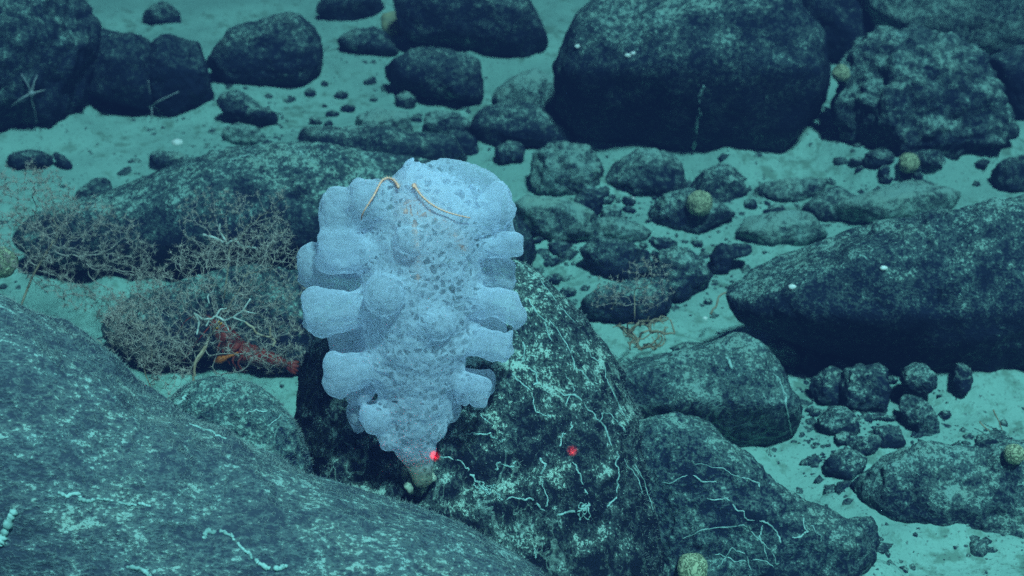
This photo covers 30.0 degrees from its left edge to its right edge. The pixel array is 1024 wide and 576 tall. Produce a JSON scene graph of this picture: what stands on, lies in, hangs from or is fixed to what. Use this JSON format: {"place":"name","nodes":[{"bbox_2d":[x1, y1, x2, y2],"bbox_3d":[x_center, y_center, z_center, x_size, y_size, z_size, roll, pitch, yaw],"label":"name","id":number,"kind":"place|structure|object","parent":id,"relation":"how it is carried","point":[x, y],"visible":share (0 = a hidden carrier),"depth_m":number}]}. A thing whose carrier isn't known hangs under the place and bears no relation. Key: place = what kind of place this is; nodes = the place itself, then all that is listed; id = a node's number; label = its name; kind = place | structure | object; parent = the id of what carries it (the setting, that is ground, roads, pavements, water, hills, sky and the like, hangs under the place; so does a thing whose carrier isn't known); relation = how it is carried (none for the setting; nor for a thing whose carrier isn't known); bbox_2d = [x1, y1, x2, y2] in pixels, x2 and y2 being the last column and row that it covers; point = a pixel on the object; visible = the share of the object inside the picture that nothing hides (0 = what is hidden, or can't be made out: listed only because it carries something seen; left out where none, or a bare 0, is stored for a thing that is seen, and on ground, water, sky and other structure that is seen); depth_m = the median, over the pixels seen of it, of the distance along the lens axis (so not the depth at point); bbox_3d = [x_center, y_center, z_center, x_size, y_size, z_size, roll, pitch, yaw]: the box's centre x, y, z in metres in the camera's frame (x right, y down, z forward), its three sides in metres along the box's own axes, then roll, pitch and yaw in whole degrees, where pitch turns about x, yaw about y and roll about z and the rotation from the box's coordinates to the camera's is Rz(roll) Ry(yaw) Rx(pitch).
{"place":"outdoors","nodes":[
{"label":"outdoors","id":0,"kind":"place"},
{"bbox_2d":[0,0,1023,575],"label":"seabed","id":1,"kind":"structure","parent":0,"point":[206,24],"depth_m":1.76},
{"bbox_2d":[0,246,18,278],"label":"ball sponge","id":2,"kind":"object","parent":1,"relation":"on","point":[8,272],"visible":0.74,"depth_m":1.43},
{"bbox_2d":[5,149,52,169],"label":"cobble","id":3,"kind":"object","parent":1,"relation":"on","point":[17,160],"visible":0.9,"depth_m":1.77},
{"bbox_2d":[0,0,100,131],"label":"boulder","id":4,"kind":"object","parent":1,"relation":"on","point":[53,46],"visible":0.89,"depth_m":1.80},
{"bbox_2d":[10,73,44,122],"bbox_3d":[-0.457,-0.178,1.800,0.033,0.056,0.016,0,30,0],"label":"brittle star","id":5,"kind":"object","parent":4,"relation":"attached to","point":[31,92],"visible":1,"depth_m":1.79},
{"bbox_2d":[53,152,72,169],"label":"cobble","id":6,"kind":"object","parent":1,"relation":"on","point":[61,160],"visible":1,"depth_m":1.78},
{"bbox_2d":[75,177,111,197],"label":"cobble","id":7,"kind":"object","parent":1,"relation":"on","point":[97,185],"visible":0.53,"depth_m":1.71},
{"bbox_2d":[88,28,153,111],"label":"boulder","id":8,"kind":"object","parent":1,"relation":"on","point":[119,78],"visible":0.73,"depth_m":1.86},
{"bbox_2d":[142,1,181,24],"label":"cobble","id":9,"kind":"object","parent":1,"relation":"on","point":[160,12],"visible":0.97,"depth_m":2.10},
{"bbox_2d":[149,151,188,169],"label":"cobble","id":10,"kind":"object","parent":1,"relation":"on","point":[158,160],"visible":0.66,"depth_m":1.77},
{"bbox_2d":[145,33,214,116],"bbox_3d":[-0.333,-0.205,1.894,0.076,0.101,0.069,0,30,0],"label":"boulder","id":11,"kind":"object","parent":1,"relation":"on","point":[175,64],"visible":0.83,"depth_m":1.86},
{"bbox_2d":[148,80,178,119],"bbox_3d":[-0.348,-0.186,1.879,0.053,0.046,0.019,20,36,31],"label":"brittle star","id":12,"kind":"object","parent":11,"relation":"attached to","point":[152,106],"visible":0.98,"depth_m":1.88},
{"bbox_2d":[101,263,348,374],"bbox_3d":[-0.217,0.025,1.483,0.206,0.091,0.080,0,30,0],"label":"boulder","id":13,"kind":"object","parent":1,"relation":"on","point":[303,338],"visible":0.27,"depth_m":1.45},
{"bbox_2d":[0,159,171,323],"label":"bushy coral","id":14,"kind":"object","parent":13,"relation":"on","point":[65,248],"visible":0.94,"depth_m":1.42},
{"bbox_2d":[96,225,305,379],"bbox_3d":[-0.213,0.009,1.315,0.162,0.151,0.161,0,30,0],"label":"bushy coral","id":15,"kind":"object","parent":13,"relation":"on","point":[229,309],"visible":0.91,"depth_m":1.30},
{"bbox_2d":[98,300,194,395],"bbox_3d":[-0.243,0.036,1.272,0.073,0.076,0.078,0,30,0],"label":"bushy coral","id":16,"kind":"object","parent":15,"relation":"on","point":[150,346],"visible":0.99,"depth_m":1.27},
{"bbox_2d":[193,291,275,376],"bbox_3d":[-0.187,0.028,1.270,0.056,0.047,0.031,-8,31,-13],"label":"dead coral branch","id":17,"kind":"object","parent":15,"relation":"attached to","point":[196,315],"visible":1,"depth_m":1.26},
{"bbox_2d":[176,314,299,374],"bbox_3d":[-0.193,0.044,1.343,0.084,0.052,0.029,0,30,0],"label":"shrimp","id":18,"kind":"object","parent":15,"relation":"attached to","point":[238,347],"visible":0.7,"depth_m":1.34},
{"bbox_2d":[176,184,296,298],"bbox_3d":[-0.207,-0.043,1.402,0.095,0.088,0.094,0,30,0],"label":"bushy coral","id":19,"kind":"object","parent":13,"relation":"on","point":[239,225],"visible":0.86,"depth_m":1.39},
{"bbox_2d":[202,224,255,248],"bbox_3d":[-0.203,-0.037,1.381,0.041,0.013,0.011,7,31,12],"label":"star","id":20,"kind":"object","parent":19,"relation":"attached to","point":[213,237],"visible":0.74,"depth_m":1.38},
{"bbox_2d":[170,374,313,473],"bbox_3d":[-0.173,0.101,1.198,0.098,0.088,0.070,0,30,0],"label":"boulder","id":21,"kind":"object","parent":1,"relation":"on","point":[258,416],"visible":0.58,"depth_m":1.18},
{"bbox_2d":[222,122,265,145],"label":"cobble","id":22,"kind":"object","parent":1,"relation":"on","point":[240,134],"visible":0.82,"depth_m":1.82},
{"bbox_2d":[216,90,277,124],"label":"cobble","id":23,"kind":"object","parent":1,"relation":"on","point":[239,106],"visible":0.98,"depth_m":1.85},
{"bbox_2d":[206,11,323,86],"bbox_3d":[-0.251,-0.239,1.945,0.120,0.085,0.083,0,30,0],"label":"boulder","id":24,"kind":"object","parent":1,"relation":"on","point":[284,49],"visible":0.87,"depth_m":1.91},
{"bbox_2d":[0,292,545,575],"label":"boulder","id":25,"kind":"object","parent":1,"relation":"on","point":[111,464],"visible":1,"depth_m":1.04},
{"bbox_2d":[12,141,536,272],"bbox_3d":[-0.199,-0.058,1.604,0.439,0.138,0.131,0,30,0],"label":"boulder","id":26,"kind":"object","parent":1,"relation":"on","point":[307,174],"visible":0.46,"depth_m":1.55},
{"bbox_2d":[304,88,315,96],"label":"rubble stone","id":27,"kind":"object","parent":1,"relation":"on","point":[309,92],"visible":1,"depth_m":1.92},
{"bbox_2d":[309,116,322,124],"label":"rubble stone","id":28,"kind":"object","parent":1,"relation":"on","point":[314,120],"visible":1,"depth_m":1.86},
{"bbox_2d":[325,110,339,116],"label":"rubble stone","id":29,"kind":"object","parent":1,"relation":"on","point":[331,113],"visible":1,"depth_m":1.88},
{"bbox_2d":[334,90,347,98],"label":"rubble stone","id":30,"kind":"object","parent":1,"relation":"on","point":[340,94],"visible":1,"depth_m":1.92},
{"bbox_2d":[340,104,355,112],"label":"rubble stone","id":31,"kind":"object","parent":1,"relation":"on","point":[347,108],"visible":1,"depth_m":1.89},
{"bbox_2d":[316,0,384,21],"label":"boulder","id":32,"kind":"object","parent":1,"relation":"on","point":[343,10],"visible":0.74,"depth_m":2.10},
{"bbox_2d":[337,26,398,55],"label":"cobble","id":33,"kind":"object","parent":1,"relation":"on","point":[373,40],"visible":0.98,"depth_m":2.01},
{"bbox_2d":[363,76,375,84],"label":"rubble stone","id":34,"kind":"object","parent":1,"relation":"on","point":[370,81],"visible":1,"depth_m":1.96},
{"bbox_2d":[297,124,467,161],"bbox_3d":[-0.124,-0.134,1.806,0.164,0.061,0.077,0,30,0],"label":"boulder","id":35,"kind":"object","parent":1,"relation":"on","point":[388,138],"visible":0.48,"depth_m":1.77},
{"bbox_2d":[355,107,412,130],"bbox_3d":[-0.124,-0.158,1.856,0.058,0.035,0.038,0,30,0],"label":"silt hump","id":36,"kind":"object","parent":1,"relation":"on","point":[380,116],"visible":0.48,"depth_m":1.84},
{"bbox_2d":[381,11,403,36],"bbox_3d":[-0.129,-0.287,2.084,0.027,0.031,0.028,0,30,0],"label":"block sponge","id":37,"kind":"object","parent":1,"relation":"on","point":[390,26],"visible":0.6,"depth_m":2.07},
{"bbox_2d":[395,91,416,108],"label":"cobble","id":38,"kind":"object","parent":1,"relation":"on","point":[406,99],"visible":1,"depth_m":1.91},
{"bbox_2d":[411,113,421,122],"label":"rubble stone","id":39,"kind":"object","parent":1,"relation":"on","point":[416,117],"visible":0.98,"depth_m":1.88},
{"bbox_2d":[384,46,483,103],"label":"boulder","id":40,"kind":"object","parent":1,"relation":"on","point":[445,74],"visible":1,"depth_m":1.90},
{"bbox_2d":[423,111,472,134],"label":"cobble","id":41,"kind":"object","parent":1,"relation":"on","point":[445,122],"visible":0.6,"depth_m":1.84},
{"bbox_2d":[447,130,478,155],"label":"cobble","id":42,"kind":"object","parent":1,"relation":"on","point":[468,142],"visible":0.73,"depth_m":1.81},
{"bbox_2d":[393,0,548,57],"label":"boulder","id":43,"kind":"object","parent":1,"relation":"on","point":[507,28],"visible":0.77,"depth_m":1.99},
{"bbox_2d":[293,258,663,575],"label":"boulder","id":44,"kind":"object","parent":1,"relation":"on","point":[539,460],"visible":0.65,"depth_m":1.21},
{"bbox_2d":[301,328,311,352],"bbox_3d":[-0.133,0.034,1.238,0.008,0.014,0.010,0,30,0],"label":"coral hook","id":45,"kind":"object","parent":44,"relation":"on","point":[309,342],"visible":0.89,"depth_m":1.24},
{"bbox_2d":[296,158,526,496],"bbox_3d":[-0.062,0.020,1.183,0.142,0.206,0.101,0,30,0],"label":"glass sponge","id":46,"kind":"object","parent":44,"relation":"on","point":[339,257],"visible":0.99,"depth_m":1.15},
{"bbox_2d":[361,175,469,279],"bbox_3d":[-0.060,-0.034,1.139,0.047,0.059,0.053,-25,39,-37],"label":"brittle star","id":47,"kind":"object","parent":46,"relation":"attached to","point":[413,186],"visible":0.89,"depth_m":1.13},
{"bbox_2d":[494,140,524,164],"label":"cobble","id":48,"kind":"object","parent":1,"relation":"on","point":[508,152],"visible":1,"depth_m":1.79},
{"bbox_2d":[469,99,573,148],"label":"boulder","id":49,"kind":"object","parent":1,"relation":"on","point":[527,125],"visible":0.81,"depth_m":1.81},
{"bbox_2d":[491,68,553,114],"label":"boulder","id":50,"kind":"object","parent":1,"relation":"on","point":[535,85],"visible":0.5,"depth_m":1.86},
{"bbox_2d":[542,254,559,266],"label":"rubble stone","id":51,"kind":"object","parent":1,"relation":"on","point":[554,260],"visible":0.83,"depth_m":1.64},
{"bbox_2d":[546,273,561,284],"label":"rubble stone","id":52,"kind":"object","parent":1,"relation":"on","point":[555,278],"visible":0.84,"depth_m":1.60},
{"bbox_2d":[514,194,599,241],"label":"cobble","id":53,"kind":"object","parent":1,"relation":"on","point":[550,218],"visible":0.81,"depth_m":1.65},
{"bbox_2d":[548,240,569,254],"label":"cobble","id":54,"kind":"object","parent":1,"relation":"on","point":[557,247],"visible":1,"depth_m":1.65},
{"bbox_2d":[528,140,603,195],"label":"cobble","id":55,"kind":"object","parent":1,"relation":"on","point":[559,168],"visible":0.77,"depth_m":1.73},
{"bbox_2d":[560,287,576,297],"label":"rubble stone","id":56,"kind":"object","parent":1,"relation":"on","point":[568,292],"visible":0.84,"depth_m":1.58},
{"bbox_2d":[574,184,604,215],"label":"cobble","id":57,"kind":"object","parent":1,"relation":"on","point":[590,196],"visible":0.69,"depth_m":1.70},
{"bbox_2d":[601,206,621,217],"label":"cobble","id":58,"kind":"object","parent":1,"relation":"on","point":[609,211],"visible":0.65,"depth_m":1.70},
{"bbox_2d":[580,235,650,281],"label":"cobble","id":59,"kind":"object","parent":1,"relation":"on","point":[604,257],"visible":0.91,"depth_m":1.61},
{"bbox_2d":[597,216,651,241],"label":"cobble","id":60,"kind":"object","parent":1,"relation":"on","point":[612,227],"visible":0.58,"depth_m":1.67},
{"bbox_2d":[580,277,671,322],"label":"cobble","id":61,"kind":"object","parent":1,"relation":"on","point":[621,314],"visible":0.79,"depth_m":1.54},
{"bbox_2d":[590,256,674,319],"bbox_3d":[0.088,-0.002,1.401,0.066,0.063,0.072,0,30,0],"label":"bushy coral","id":62,"kind":"object","parent":61,"relation":"on","point":[644,294],"visible":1,"depth_m":1.40},
{"bbox_2d":[622,196,635,205],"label":"rubble stone","id":63,"kind":"object","parent":1,"relation":"on","point":[629,200],"visible":1,"depth_m":1.73},
{"bbox_2d":[622,206,635,213],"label":"rubble stone","id":64,"kind":"object","parent":1,"relation":"on","point":[628,209],"visible":1,"depth_m":1.72},
{"bbox_2d":[613,315,674,350],"bbox_3d":[0.101,0.035,1.461,0.049,0.048,0.060,0,30,0],"label":"bushy coral","id":65,"kind":"object","parent":1,"relation":"on","point":[629,333],"visible":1,"depth_m":1.46},
{"bbox_2d":[605,147,686,197],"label":"cobble","id":66,"kind":"object","parent":1,"relation":"on","point":[647,172],"visible":0.79,"depth_m":1.74},
{"bbox_2d":[651,237,675,249],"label":"rubble stone","id":67,"kind":"object","parent":1,"relation":"on","point":[659,243],"visible":0.68,"depth_m":1.66},
{"bbox_2d":[646,245,711,300],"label":"cobble","id":68,"kind":"object","parent":1,"relation":"on","point":[688,277],"visible":0.84,"depth_m":1.58},
{"bbox_2d":[669,342,706,350],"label":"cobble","id":69,"kind":"object","parent":1,"relation":"on","point":[682,345],"visible":0.23,"depth_m":1.51},
{"bbox_2d":[552,0,830,152],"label":"boulder","id":70,"kind":"object","parent":1,"relation":"on","point":[703,75],"visible":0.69,"depth_m":1.75},
{"bbox_2d":[648,186,735,232],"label":"cobble","id":71,"kind":"object","parent":1,"relation":"on","point":[669,210],"visible":0.81,"depth_m":1.68},
{"bbox_2d":[685,190,712,215],"bbox_3d":[0.164,-0.075,1.673,0.024,0.021,0.024,0,30,0],"label":"ball sponge","id":72,"kind":"object","parent":71,"relation":"on","point":[699,203],"visible":1,"depth_m":1.67},
{"bbox_2d":[690,239,702,246],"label":"rubble stone","id":73,"kind":"object","parent":1,"relation":"on","point":[696,243],"visible":1,"depth_m":1.68},
{"bbox_2d":[620,332,802,446],"bbox_3d":[0.138,0.088,1.395,0.147,0.116,0.074,0,30,0],"label":"boulder","id":74,"kind":"object","parent":1,"relation":"on","point":[735,388],"visible":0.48,"depth_m":1.36},
{"bbox_2d":[689,163,747,202],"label":"cobble","id":75,"kind":"object","parent":1,"relation":"on","point":[722,182],"visible":0.73,"depth_m":1.73},
{"bbox_2d":[709,243,751,273],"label":"cobble","id":76,"kind":"object","parent":1,"relation":"on","point":[722,256],"visible":1,"depth_m":1.63},
{"bbox_2d":[744,199,756,209],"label":"rubble stone","id":77,"kind":"object","parent":1,"relation":"on","point":[749,204],"visible":1,"depth_m":1.72},
{"bbox_2d":[639,411,876,575],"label":"boulder","id":78,"kind":"object","parent":1,"relation":"on","point":[724,506],"visible":0.82,"depth_m":1.23},
{"bbox_2d":[677,553,707,575],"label":"ball sponge","id":79,"kind":"object","parent":78,"relation":"on","point":[692,564],"visible":1,"depth_m":1.22},
{"bbox_2d":[762,203,785,213],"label":"rubble stone","id":80,"kind":"object","parent":1,"relation":"on","point":[774,207],"visible":0.52,"depth_m":1.72},
{"bbox_2d":[735,209,827,246],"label":"cobble","id":81,"kind":"object","parent":1,"relation":"on","point":[799,228],"visible":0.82,"depth_m":1.67},
{"bbox_2d":[768,336,801,369],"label":"rock","id":82,"kind":"object","parent":1,"relation":"on","point":[787,354],"visible":0.8,"depth_m":1.49},
{"bbox_2d":[754,178,826,202],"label":"cobble","id":83,"kind":"object","parent":1,"relation":"on","point":[784,190],"visible":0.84,"depth_m":1.74},
{"bbox_2d":[799,349,825,374],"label":"cobble","id":84,"kind":"object","parent":1,"relation":"on","point":[811,362],"visible":0.94,"depth_m":1.49},
{"bbox_2d":[809,366,841,405],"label":"cobble","id":85,"kind":"object","parent":1,"relation":"on","point":[824,387],"visible":0.88,"depth_m":1.45},
{"bbox_2d":[802,186,854,221],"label":"cobble","id":86,"kind":"object","parent":1,"relation":"on","point":[821,205],"visible":0.78,"depth_m":1.71},
{"bbox_2d":[802,0,874,60],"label":"boulder","id":87,"kind":"object","parent":1,"relation":"on","point":[844,24],"visible":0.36,"depth_m":1.96},
{"bbox_2d":[817,406,859,435],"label":"cobble","id":88,"kind":"object","parent":1,"relation":"on","point":[832,420],"visible":0.96,"depth_m":1.40},
{"bbox_2d":[834,431,850,445],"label":"cobble","id":89,"kind":"object","parent":1,"relation":"on","point":[842,438],"visible":1,"depth_m":1.40},
{"bbox_2d":[823,448,866,479],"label":"cobble","id":90,"kind":"object","parent":1,"relation":"on","point":[846,463],"visible":0.99,"depth_m":1.36},
{"bbox_2d":[849,157,863,165],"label":"rubble stone","id":91,"kind":"object","parent":1,"relation":"on","point":[853,161],"visible":1,"depth_m":1.77},
{"bbox_2d":[838,363,891,412],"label":"cobble","id":92,"kind":"object","parent":1,"relation":"on","point":[864,388],"visible":0.96,"depth_m":1.43},
{"bbox_2d":[849,516,880,550],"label":"cobble","id":93,"kind":"object","parent":1,"relation":"on","point":[868,525],"visible":0.24,"depth_m":1.28},
{"bbox_2d":[853,434,881,454],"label":"rubble stone","id":94,"kind":"object","parent":1,"relation":"on","point":[870,444],"visible":0.88,"depth_m":1.39},
{"bbox_2d":[725,194,1023,374],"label":"boulder","id":95,"kind":"object","parent":1,"relation":"on","point":[944,291],"visible":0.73,"depth_m":1.43},
{"bbox_2d":[864,149,894,167],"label":"cobble","id":96,"kind":"object","parent":1,"relation":"on","point":[877,157],"visible":1,"depth_m":1.76},
{"bbox_2d":[878,165,889,176],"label":"rubble stone","id":97,"kind":"object","parent":1,"relation":"on","point":[884,170],"visible":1,"depth_m":1.75},
{"bbox_2d":[878,174,892,183],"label":"rubble stone","id":98,"kind":"object","parent":1,"relation":"on","point":[886,179],"visible":1,"depth_m":1.75},
{"bbox_2d":[871,424,905,448],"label":"cobble","id":99,"kind":"object","parent":1,"relation":"on","point":[891,436],"visible":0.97,"depth_m":1.39},
{"bbox_2d":[889,389,898,399],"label":"rubble stone","id":100,"kind":"object","parent":1,"relation":"on","point":[894,394],"visible":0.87,"depth_m":1.46},
{"bbox_2d":[834,182,960,222],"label":"cobble","id":101,"kind":"object","parent":1,"relation":"on","point":[901,199],"visible":0.77,"depth_m":1.69},
{"bbox_2d":[900,171,912,180],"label":"rubble stone","id":102,"kind":"object","parent":1,"relation":"on","point":[906,176],"visible":0.9,"depth_m":1.75},
{"bbox_2d":[898,153,919,172],"bbox_3d":[0.364,-0.115,1.749,0.020,0.018,0.020,0,30,0],"label":"ball sponge","id":103,"kind":"object","parent":1,"relation":"on","point":[908,162],"visible":1,"depth_m":1.74},
{"bbox_2d":[899,362,937,395],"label":"cobble","id":104,"kind":"object","parent":1,"relation":"on","point":[919,379],"visible":1,"depth_m":1.43},
{"bbox_2d":[898,394,939,436],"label":"cobble","id":105,"kind":"object","parent":1,"relation":"on","point":[918,414],"visible":1,"depth_m":1.41},
{"bbox_2d":[903,179,936,185],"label":"cobble","id":106,"kind":"object","parent":1,"relation":"on","point":[916,181],"visible":0.28,"depth_m":1.73},
{"bbox_2d":[830,22,1019,159],"bbox_3d":[0.388,-0.177,1.803,0.174,0.139,0.126,0,30,0],"label":"boulder","id":107,"kind":"object","parent":1,"relation":"on","point":[913,87],"visible":0.85,"depth_m":1.76},
{"bbox_2d":[832,64,849,81],"bbox_3d":[0.306,-0.201,1.779,0.018,0.016,0.018,0,30,0],"label":"ball sponge","id":108,"kind":"object","parent":107,"relation":"on","point":[840,72],"visible":1,"depth_m":1.77},
{"bbox_2d":[915,149,945,168],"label":"cobble","id":109,"kind":"object","parent":1,"relation":"on","point":[930,158],"visible":1,"depth_m":1.75},
{"bbox_2d":[851,439,1023,538],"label":"boulder","id":110,"kind":"object","parent":1,"relation":"on","point":[936,483],"visible":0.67,"depth_m":1.32},
{"bbox_2d":[1003,444,1023,464],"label":"ball sponge","id":111,"kind":"object","parent":110,"relation":"on","point":[1013,454],"visible":1,"depth_m":1.31},
{"bbox_2d":[859,0,1023,55],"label":"boulder","id":112,"kind":"object","parent":1,"relation":"on","point":[990,27],"visible":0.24,"depth_m":1.91},
{"bbox_2d":[937,410,951,419],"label":"rubble stone","id":113,"kind":"object","parent":1,"relation":"on","point":[945,414],"visible":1,"depth_m":1.43},
{"bbox_2d":[952,362,973,394],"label":"cobble","id":114,"kind":"object","parent":1,"relation":"on","point":[962,379],"visible":1,"depth_m":1.44},
{"bbox_2d":[974,159,989,168],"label":"rubble stone","id":115,"kind":"object","parent":1,"relation":"on","point":[982,163],"visible":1,"depth_m":1.77},
{"bbox_2d":[974,433,1013,447],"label":"cobble","id":116,"kind":"object","parent":1,"relation":"on","point":[982,440],"visible":0.44,"depth_m":1.40},
{"bbox_2d":[989,45,1023,120],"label":"boulder","id":117,"kind":"object","parent":1,"relation":"on","point":[1007,65],"visible":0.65,"depth_m":1.85},
{"bbox_2d":[991,154,1023,191],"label":"cobble","id":118,"kind":"object","parent":1,"relation":"on","point":[1007,174],"visible":0.96,"depth_m":1.74},
{"bbox_2d":[0,3,1023,575],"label":"gravel","id":119,"kind":"structure","parent":0,"point":[978,547],"depth_m":1.49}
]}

